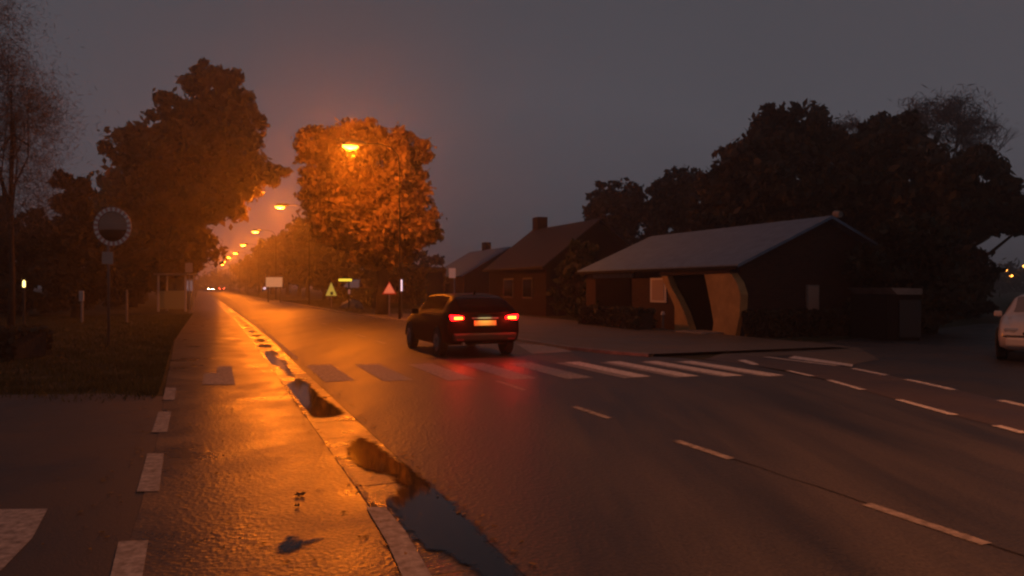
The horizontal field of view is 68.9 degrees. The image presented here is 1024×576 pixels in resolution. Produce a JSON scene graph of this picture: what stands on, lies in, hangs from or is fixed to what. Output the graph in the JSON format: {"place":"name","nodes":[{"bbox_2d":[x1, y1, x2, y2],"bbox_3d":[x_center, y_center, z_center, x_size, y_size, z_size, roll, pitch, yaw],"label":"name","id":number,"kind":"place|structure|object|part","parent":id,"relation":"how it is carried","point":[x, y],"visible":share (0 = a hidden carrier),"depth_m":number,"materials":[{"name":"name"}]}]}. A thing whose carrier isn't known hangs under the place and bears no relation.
{"place":"outdoors","nodes":[
{"label":"outdoors","id":0,"kind":"place"},
{"bbox_2d":[0,394,163,575],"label":"side road","id":1,"kind":"structure","parent":0,"point":[79,448],"depth_m":6.42,"materials":[{"name":"grey asphalt"}]},
{"bbox_2d":[0,509,46,570],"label":"give way block","id":2,"kind":"structure","parent":1,"relation":"on","point":[18,528],"depth_m":4.90,"materials":[{"name":"paint"}]},
{"bbox_2d":[130,290,401,575],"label":"cycle path","id":3,"kind":"structure","parent":0,"point":[257,507],"depth_m":6.01,"materials":[{"name":"grey asphalt"}]},
{"bbox_2d":[110,388,175,575],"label":"cycle path block","id":4,"kind":"structure","parent":3,"relation":"on","point":[130,557],"depth_m":5.84,"materials":[{"name":"paint"}]},
{"bbox_2d":[202,366,234,383],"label":"cycle symbol block","id":5,"kind":"structure","parent":3,"relation":"on","point":[224,375],"depth_m":13.18,"materials":[{"name":"paint"}]},
{"bbox_2d":[15,353,536,575],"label":"leaf litter","id":6,"kind":"object","parent":3,"relation":"on","point":[459,511],"visible":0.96,"depth_m":5.61,"materials":[{"name":"brown plant"}]},
{"bbox_2d":[276,535,323,553],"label":"puddle","id":7,"kind":"object","parent":3,"relation":"on","point":[289,544],"visible":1,"depth_m":4.62,"materials":[{"name":"clear liquid"}]},
{"bbox_2d":[0,287,1022,575],"bbox_3d":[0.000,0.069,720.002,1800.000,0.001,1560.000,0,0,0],"label":"ground","id":8,"kind":"structure","parent":0,"point":[1002,301],"depth_m":26.11,"materials":[{"name":"plant"},{"name":"road marking paint"},{"name":"green plant"}]},
{"bbox_2d":[23,280,24,324],"bbox_3d":[-16.993,0.687,26.002,0.086,1.914,0.090,0,0,0],"label":"garden lamp","id":9,"kind":"object","parent":8,"relation":"on","point":[23,302],"visible":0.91,"depth_m":25.97,"materials":[{"name":"grey metal"}]},
{"bbox_2d":[0,322,54,360],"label":"box hedge","id":10,"kind":"object","parent":8,"relation":"on","point":[19,342],"visible":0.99,"depth_m":16.55,"materials":[{"name":"green plant"}]},
{"bbox_2d":[0,195,70,314],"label":"dense tree","id":11,"kind":"object","parent":8,"relation":"on","point":[26,257],"visible":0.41,"depth_m":40.89,"materials":[{"name":"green plant"}]},
{"bbox_2d":[0,0,120,325],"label":"birch tree","id":12,"kind":"object","parent":8,"relation":"on","point":[11,118],"visible":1,"depth_m":27.92,"materials":[{"name":"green plant"}]},
{"bbox_2d":[24,168,121,317],"bbox_3d":[-22.199,-2.217,37.890,3.971,7.695,4.066,0,0,0],"label":"conifer tree","id":13,"kind":"object","parent":8,"relation":"on","point":[66,260],"visible":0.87,"depth_m":37.31,"materials":[{"name":"green plant"}]},
{"bbox_2d":[79,291,83,321],"bbox_3d":[-18.999,0.876,32.992,0.220,1.506,0.140,0,0,0],"label":"white bollard","id":14,"kind":"object","parent":8,"relation":"on","point":[81,296],"visible":0.93,"depth_m":32.94,"materials":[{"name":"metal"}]},
{"bbox_2d":[0,313,192,402],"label":"grass","id":15,"kind":"structure","parent":8,"relation":"on","point":[156,370],"depth_m":15.90,"materials":[{"name":"green plant"}]},
{"bbox_2d":[93,207,131,346],"bbox_3d":[-10.685,-0.253,19.998,0.911,3.819,0.178,0,0,-16],"label":"traffic mirror","id":16,"kind":"object","parent":8,"relation":"on","point":[112,226],"visible":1,"depth_m":19.95,"materials":[{"name":"metal"}]},
{"bbox_2d":[86,159,159,303],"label":"roadside tree","id":17,"kind":"object","parent":8,"relation":"on","point":[116,171],"visible":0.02,"depth_m":66.58,"materials":[{"name":"green plant"}]},
{"bbox_2d":[126,290,127,321],"bbox_3d":[-17.019,0.849,33.002,0.092,1.560,0.092,0,0,-23],"label":"marker post","id":18,"kind":"object","parent":8,"relation":"on","point":[126,305],"visible":0.79,"depth_m":32.96,"materials":[{"name":"concrete"}]},
{"bbox_2d":[108,173,148,300],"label":"roadside tree","id":19,"kind":"object","parent":8,"relation":"on","point":[146,297],"depth_m":83.46,"materials":[{"name":"green plant"}]},
{"bbox_2d":[154,273,197,311],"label":"bus shelter","id":20,"kind":"object","parent":8,"relation":"on","point":[175,295],"visible":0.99,"depth_m":47.50,"materials":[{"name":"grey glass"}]},
{"bbox_2d":[185,262,192,312],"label":"bus stop sign","id":21,"kind":"object","parent":8,"relation":"on","point":[189,267],"visible":0.93,"depth_m":44.93,"materials":[{"name":"metal"}]},
{"bbox_2d":[88,57,293,291],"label":"oak tree","id":22,"kind":"object","parent":8,"relation":"on","point":[196,188],"visible":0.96,"depth_m":54.20,"materials":[{"name":"green plant"}]},
{"bbox_2d":[224,261,233,292],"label":"street lamp","id":23,"kind":"object","parent":8,"relation":"on","point":[233,277],"visible":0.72,"depth_m":195.61,"materials":[{"name":"grey metal"}]},
{"bbox_2d":[229,259,248,291],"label":"roadside tree","id":24,"kind":"object","parent":8,"relation":"on","point":[239,274],"visible":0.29,"depth_m":222.80,"materials":[{"name":"green plant"}]},
{"bbox_2d":[195,263,294,289],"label":"woodland","id":25,"kind":"object","parent":8,"relation":"on","point":[204,281],"visible":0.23,"depth_m":307.06,"materials":[{"name":"green plant"}]},
{"bbox_2d":[238,265,256,291],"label":"roadside tree","id":26,"kind":"object","parent":8,"relation":"on","point":[245,284],"visible":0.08,"depth_m":209.94,"materials":[{"name":"green plant"}]},
{"bbox_2d":[241,243,258,296],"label":"street lamp","id":27,"kind":"object","parent":8,"relation":"on","point":[243,244],"visible":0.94,"depth_m":117.19,"materials":[{"name":"grey metal"}]},
{"bbox_2d":[238,253,265,292],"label":"roadside tree","id":28,"kind":"object","parent":8,"relation":"on","point":[252,283],"visible":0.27,"depth_m":178.37,"materials":[{"name":"green plant"}]},
{"bbox_2d":[242,257,267,292],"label":"roadside tree","id":29,"kind":"object","parent":8,"relation":"on","point":[247,275],"visible":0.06,"depth_m":194.66,"materials":[{"name":"green plant"}]},
{"bbox_2d":[253,243,271,293],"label":"roadside tree","id":30,"kind":"object","parent":8,"relation":"on","point":[255,265],"visible":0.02,"depth_m":165.18,"materials":[{"name":"green plant"}]},
{"bbox_2d":[252,229,275,299],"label":"street lamp","id":31,"kind":"object","parent":8,"relation":"on","point":[255,230],"visible":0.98,"depth_m":87.90,"materials":[{"name":"grey metal"}]},
{"bbox_2d":[246,237,285,293],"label":"roadside tree","id":32,"kind":"object","parent":8,"relation":"on","point":[264,268],"visible":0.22,"depth_m":149.81,"materials":[{"name":"green plant"}]},
{"bbox_2d":[254,231,292,294],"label":"roadside tree","id":33,"kind":"object","parent":8,"relation":"on","point":[274,266],"visible":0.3,"depth_m":135.13,"materials":[{"name":"green plant"}]},
{"bbox_2d":[267,224,304,295],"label":"roadside tree","id":34,"kind":"object","parent":8,"relation":"on","point":[282,239],"visible":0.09,"depth_m":120.38,"materials":[{"name":"green plant"}]},
{"bbox_2d":[209,295,376,506],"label":"kerb","id":35,"kind":"structure","parent":8,"relation":"on","point":[362,491],"depth_m":7.66,"materials":[{"name":"grey concrete"}]},
{"bbox_2d":[366,507,431,575],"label":"gutter edge paint","id":36,"kind":"object","parent":35,"relation":"on","point":[400,543],"visible":1,"depth_m":4.58,"materials":[{"name":"white paint"}]},
{"bbox_2d":[278,224,319,297],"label":"roadside tree","id":37,"kind":"object","parent":8,"relation":"on","point":[296,274],"visible":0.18,"depth_m":105.93,"materials":[{"name":"green plant"}]},
{"bbox_2d":[287,217,346,299],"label":"roadside tree","id":38,"kind":"object","parent":8,"relation":"on","point":[300,254],"visible":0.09,"depth_m":90.98,"materials":[{"name":"green plant"}]},
{"bbox_2d":[285,213,359,291],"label":"roadside tree","id":39,"kind":"object","parent":8,"relation":"on","point":[332,268],"visible":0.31,"depth_m":75.72,"materials":[{"name":"green plant"}]},
{"bbox_2d":[339,299,363,308],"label":"boulder","id":40,"kind":"object","parent":8,"relation":"on","point":[356,304],"visible":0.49,"depth_m":51.31,"materials":[{"name":"stone"}]},
{"bbox_2d":[282,299,421,313],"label":"grass","id":41,"kind":"structure","parent":8,"relation":"on","point":[405,307],"depth_m":56.34,"materials":[{"name":"green plant"}]},
{"bbox_2d":[329,287,376,307],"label":"roadside hedge","id":42,"kind":"object","parent":8,"relation":"on","point":[365,297],"visible":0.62,"depth_m":56.76,"materials":[{"name":"green plant"}]},
{"bbox_2d":[204,290,523,575],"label":"gutter","id":43,"kind":"object","parent":8,"relation":"on","point":[341,431],"visible":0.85,"depth_m":7.53,"materials":[{"name":"grey concrete"}]},
{"bbox_2d":[258,344,272,347],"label":"puddle","id":44,"kind":"object","parent":43,"relation":"on","point":[264,345],"visible":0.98,"depth_m":20.20,"materials":[{"name":"clear liquid"}]},
{"bbox_2d":[265,350,278,354],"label":"puddle","id":45,"kind":"object","parent":43,"relation":"on","point":[271,352],"visible":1,"depth_m":17.79,"materials":[{"name":"clear liquid"}]},
{"bbox_2d":[264,354,293,376],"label":"puddle","id":46,"kind":"object","parent":43,"relation":"on","point":[274,360],"visible":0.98,"depth_m":15.68,"materials":[{"name":"clear liquid"}]},
{"bbox_2d":[286,379,345,416],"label":"puddle","id":47,"kind":"object","parent":43,"relation":"on","point":[310,400],"visible":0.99,"depth_m":10.45,"materials":[{"name":"clear liquid"}]},
{"bbox_2d":[347,438,525,575],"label":"puddle","id":48,"kind":"object","parent":43,"relation":"on","point":[431,519],"visible":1,"depth_m":5.13,"materials":[{"name":"clear liquid"}]},
{"bbox_2d":[320,204,427,291],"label":"roadside tree","id":49,"kind":"object","parent":8,"relation":"on","point":[368,278],"visible":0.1,"depth_m":60.15,"materials":[{"name":"green plant"}]},
{"bbox_2d":[359,266,446,305],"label":"tall hedge","id":50,"kind":"object","parent":8,"relation":"on","point":[422,285],"visible":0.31,"depth_m":61.47,"materials":[{"name":"green plant"}]},
{"bbox_2d":[408,250,444,268],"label":"dense tree","id":51,"kind":"object","parent":8,"relation":"on","point":[423,257],"visible":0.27,"depth_m":89.30,"materials":[{"name":"green plant"}]},
{"bbox_2d":[274,300,652,356],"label":"kerb","id":52,"kind":"structure","parent":8,"relation":"on","point":[586,349],"depth_m":19.47,"materials":[{"name":"concrete"}]},
{"bbox_2d":[444,242,510,293],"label":"house","id":53,"kind":"structure","parent":8,"relation":"on","point":[471,277],"depth_m":71.44,"materials":[{"name":"brick"}]},
{"bbox_2d":[444,282,449,292],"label":"window","id":54,"kind":"structure","parent":53,"relation":"in","point":[447,285],"depth_m":74.59,"materials":[{"name":"black glass"}]},
{"bbox_2d":[482,217,630,315],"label":"brick house","id":55,"kind":"structure","parent":8,"relation":"on","point":[522,273],"depth_m":42.81,"materials":[{"name":"brick"}]},
{"bbox_2d":[503,278,513,297],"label":"window","id":56,"kind":"structure","parent":55,"relation":"in","point":[508,283],"depth_m":45.55,"materials":[{"name":"grey glass"}]},
{"bbox_2d":[523,278,532,298],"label":"window","id":57,"kind":"structure","parent":55,"relation":"in","point":[527,282],"depth_m":42.72,"materials":[{"name":"grey glass"}]},
{"bbox_2d":[546,238,599,315],"bbox_3d":[3.541,-0.481,38.111,3.273,4.220,2.718,0,0,45],"label":"garden shrub","id":58,"kind":"object","parent":8,"relation":"on","point":[581,257],"visible":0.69,"depth_m":37.90,"materials":[{"name":"green plant"}]},
{"bbox_2d":[567,300,598,320],"bbox_3d":[3.338,1.076,32.951,1.909,1.143,1.116,0,0,0],"label":"garden shrub","id":59,"kind":"object","parent":8,"relation":"on","point":[575,313],"visible":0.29,"depth_m":32.88,"materials":[{"name":"green plant"}]},
{"bbox_2d":[582,177,659,244],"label":"dense tree","id":60,"kind":"object","parent":8,"relation":"on","point":[625,210],"visible":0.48,"depth_m":60.56,"materials":[{"name":"green plant"}]},
{"bbox_2d":[661,311,664,328],"bbox_3d":[5.519,1.248,27.303,0.166,0.786,0.166,0,0,-23],"label":"garden post","id":61,"kind":"object","parent":8,"relation":"on","point":[662,313],"visible":0.83,"depth_m":27.26,"materials":[{"name":"metal"}]},
{"bbox_2d":[637,163,703,241],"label":"dense tree","id":62,"kind":"object","parent":8,"relation":"on","point":[670,195],"visible":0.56,"depth_m":59.10,"materials":[{"name":"green plant"}]},
{"bbox_2d":[575,210,887,335],"bbox_3d":[8.306,-0.504,30.033,8.650,4.279,11.342,0,0,-22],"label":"bungalow","id":63,"kind":"object","parent":8,"relation":"on","point":[715,281],"visible":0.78,"depth_m":25.60,"materials":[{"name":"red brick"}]},
{"bbox_2d":[595,279,630,307],"bbox_3d":[4.283,0.416,31.570,0.100,1.598,2.988,0,0,-22],"label":"garage door","id":64,"kind":"structure","parent":63,"relation":"in","point":[612,292],"depth_m":31.45,"materials":[{"name":"brown wood"}]},
{"bbox_2d":[650,278,666,302],"bbox_3d":[5.559,0.081,28.304,0.096,0.930,1.094,0,0,-22],"label":"window","id":65,"kind":"structure","parent":63,"relation":"in","point":[658,290],"depth_m":28.25,"materials":[{"name":"glass"}]},
{"bbox_2d":[673,275,713,330],"bbox_3d":[6.433,0.527,26.170,0.060,1.994,3.170,0,0,-22],"label":"entrance door","id":66,"kind":"structure","parent":63,"relation":"in","point":[693,288],"depth_m":26.01,"materials":[{"name":"brown wood"}]},
{"bbox_2d":[806,285,818,309],"bbox_3d":[10.100,0.396,25.081,0.520,1.000,0.095,0,0,-22],"label":"window","id":67,"kind":"structure","parent":63,"relation":"in","point":[812,291],"depth_m":25.01,"materials":[{"name":"glass"}]},
{"bbox_2d":[686,98,870,231],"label":"dense tree","id":68,"kind":"object","parent":8,"relation":"on","point":[763,165],"visible":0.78,"depth_m":44.21,"materials":[{"name":"green plant"}]},
{"bbox_2d":[710,342,878,363],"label":"verge","id":69,"kind":"structure","parent":8,"relation":"on","point":[850,355],"depth_m":17.78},
{"bbox_2d":[818,108,956,242],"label":"dense tree","id":70,"kind":"object","parent":8,"relation":"on","point":[881,150],"visible":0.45,"depth_m":42.46,"materials":[{"name":"green plant"}]},
{"bbox_2d":[830,112,1018,184],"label":"bare tree","id":71,"kind":"object","parent":8,"relation":"on","point":[1005,143],"visible":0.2,"depth_m":59.63,"materials":[{"name":"brown plant"}]},
{"bbox_2d":[832,83,1017,158],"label":"wispy tree","id":72,"kind":"object","parent":8,"relation":"on","point":[959,119],"visible":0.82,"depth_m":58.80,"materials":[{"name":"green plant"}]},
{"bbox_2d":[884,141,1023,317],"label":"dense tree","id":73,"kind":"object","parent":8,"relation":"on","point":[966,203],"visible":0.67,"depth_m":36.91,"materials":[{"name":"green plant"}]},
{"bbox_2d":[988,258,1023,293],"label":"woodland","id":74,"kind":"object","parent":8,"relation":"on","point":[1016,280],"visible":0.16,"depth_m":164.15,"materials":[{"name":"green plant"}]},
{"bbox_2d":[0,0,1023,286],"label":"sky","id":75,"kind":"structure","parent":0,"point":[524,105],"materials":[{"name":"grey"}]},
{"bbox_2d":[279,299,843,353],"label":"pavement","id":76,"kind":"structure","parent":0,"point":[573,333],"depth_m":21.66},
{"bbox_2d":[275,203,309,304],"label":"street lamp","id":77,"kind":"object","parent":76,"relation":"on","point":[281,205],"visible":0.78,"depth_m":61.35,"materials":[{"name":"grey metal"}]},
{"bbox_2d":[326,283,336,306],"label":"warning sign","id":78,"kind":"object","parent":76,"relation":"on","point":[331,292],"visible":0.85,"depth_m":54.00,"materials":[{"name":"metal"}]},
{"bbox_2d":[338,277,352,308],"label":"strip light","id":79,"kind":"object","parent":76,"relation":"on","point":[348,280],"visible":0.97,"depth_m":49.97,"materials":[{"name":"yellow"}]},
{"bbox_2d":[291,116,446,314],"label":"chestnut tree","id":80,"kind":"object","parent":76,"relation":"on","point":[348,199],"visible":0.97,"depth_m":40.05,"materials":[{"name":"green plant"}]},
{"bbox_2d":[342,140,400,318],"bbox_3d":[-6.507,-2.604,34.693,2.726,8.460,0.320,0,0,-22],"label":"street lamp","id":81,"kind":"object","parent":76,"relation":"on","point":[350,144],"visible":0.98,"depth_m":35.13,"materials":[{"name":"grey metal"}]},
{"bbox_2d":[382,282,395,316],"bbox_3d":[-6.249,0.641,38.041,0.740,1.954,0.091,0,0,-9],"label":"warning sign","id":82,"kind":"object","parent":76,"relation":"on","point":[389,289],"visible":0.81,"depth_m":38.00,"materials":[{"name":"metal"}]},
{"bbox_2d":[401,279,401,316],"bbox_3d":[-5.545,0.593,37.530,0.080,2.054,0.142,0,0,0],"label":"light tube","id":83,"kind":"object","parent":76,"relation":"on","point":[401,297],"visible":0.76,"depth_m":37.54,"materials":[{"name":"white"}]},
{"bbox_2d":[449,268,455,292],"bbox_3d":[-2.244,0.440,28.021,0.250,2.400,0.068,0,0,-11],"label":"road sign","id":84,"kind":"object","parent":76,"relation":"on","point":[452,272],"visible":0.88,"depth_m":27.99,"materials":[{"name":"metal"}]},
{"bbox_2d":[578,305,658,329],"bbox_3d":[3.975,1.121,28.727,1.052,0.936,4.713,0,0,-22],"label":"clipped hedge","id":85,"kind":"object","parent":76,"relation":"on","point":[635,318],"visible":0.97,"depth_m":27.75,"materials":[{"name":"green plant"}]},
{"bbox_2d":[204,289,1023,575],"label":"road","id":86,"kind":"structure","parent":0,"point":[550,475],"depth_m":6.86,"materials":[{"name":"grey asphalt"}]},
{"bbox_2d":[226,304,298,358],"bbox_3d":[-15.376,1.505,42.320,0.226,0.001,56.005,0,0,-22],"label":"edge line","id":87,"kind":"object","parent":86,"relation":"on","point":[281,345],"visible":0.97,"depth_m":22.87,"materials":[{"name":"paint"}]},
{"bbox_2d":[263,277,281,301],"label":"billboard","id":88,"kind":"object","parent":86,"relation":"on","point":[273,281],"visible":0.95,"depth_m":74.95,"materials":[{"name":"beige metal"}]},
{"bbox_2d":[405,291,518,355],"bbox_3d":[-1.375,0.808,18.664,2.020,1.503,4.321,0,0,-22],"label":"car","id":89,"kind":"object","parent":86,"relation":"on","point":[441,322],"visible":1,"depth_m":16.93,"materials":[{"name":"black paint"}]},
{"bbox_3d":[-2.031,0.377,18.434,0.217,0.387,1.260,0,0,-22],"label":"side window","id":90,"kind":"part","parent":89,"relation":"part of","materials":[{"name":"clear glass"}]},
{"bbox_3d":[-1.674,0.338,17.548,0.213,0.310,1.070,0,0,-22],"label":"side window","id":91,"kind":"part","parent":89,"relation":"part of","materials":[{"name":"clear glass"}]},
{"bbox_3d":[-0.998,0.308,16.936,0.581,0.258,0.403,0,0,-22],"label":"rear window","id":92,"kind":"part","parent":89,"relation":"part of","materials":[{"name":"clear glass"}]},
{"bbox_3d":[-0.458,0.307,17.152,0.581,0.258,0.403,0,0,-22],"label":"rear window","id":93,"kind":"part","parent":89,"relation":"part of","materials":[{"name":"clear glass"}]},
{"bbox_2d":[306,361,780,381],"bbox_3d":[0.373,1.565,14.256,8.882,0.001,2.828,0,0,-6],"label":"zebra crossing","id":94,"kind":"object","parent":86,"relation":"on","point":[329,373],"visible":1,"depth_m":14.00,"materials":[{"name":"paint"}]},
{"bbox_2d":[517,344,571,353],"bbox_3d":[0.827,1.553,19.254,1.064,0.001,3.124,0,0,-7],"label":"worn road patch","id":95,"kind":"object","parent":86,"relation":"on","point":[534,349],"visible":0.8,"depth_m":18.86,"materials":[{"name":"asphalt"}]},
{"bbox_2d":[306,318,991,544],"bbox_3d":[-3.640,1.550,21.004,0.172,0.001,35.301,0,0,-22],"label":"line","id":96,"kind":"object","parent":86,"relation":"on","point":[932,525],"visible":1,"depth_m":5.27,"materials":[{"name":"paint"}]},
{"bbox_2d":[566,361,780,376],"bbox_3d":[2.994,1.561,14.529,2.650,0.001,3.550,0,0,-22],"label":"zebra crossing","id":97,"kind":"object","parent":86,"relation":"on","point":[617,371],"visible":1,"depth_m":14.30,"materials":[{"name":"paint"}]},
{"bbox_2d":[733,459,1023,555],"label":"road seam","id":98,"kind":"object","parent":86,"relation":"on","point":[867,503],"visible":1,"depth_m":5.76,"materials":[{"name":"black"}]},
{"bbox_2d":[707,354,1023,430],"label":"cycle path","id":99,"kind":"structure","parent":0,"point":[983,409],"depth_m":11.34,"materials":[{"name":"grey asphalt"}]},
{"bbox_2d":[738,356,1023,432],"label":"cycle path line","id":100,"kind":"object","parent":99,"relation":"on","point":[855,387],"visible":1,"depth_m":12.36,"materials":[{"name":"paint"}]},
{"bbox_2d":[762,324,1023,403],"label":"driveway","id":101,"kind":"structure","parent":0,"point":[962,358],"depth_m":15.95,"materials":[{"name":"grey asphalt"}]},
{"bbox_2d":[849,288,921,340],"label":"garden shed","id":102,"kind":"structure","parent":101,"relation":"on","point":[889,314],"depth_m":22.04,"materials":[{"name":"black paint"}]},
{"bbox_2d":[899,300,920,336],"bbox_3d":[11.735,0.903,22.012,0.700,1.100,0.040,0,0,-9],"label":"door","id":103,"kind":"structure","parent":102,"relation":"in","point":[909,310],"depth_m":21.99,"materials":[{"name":"grey metal"}]},
{"bbox_2d":[994,294,1023,359],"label":"parked car","id":104,"kind":"object","parent":101,"relation":"on","point":[1009,334],"visible":1,"depth_m":15.96,"materials":[{"name":"grey paint"}]}
]}

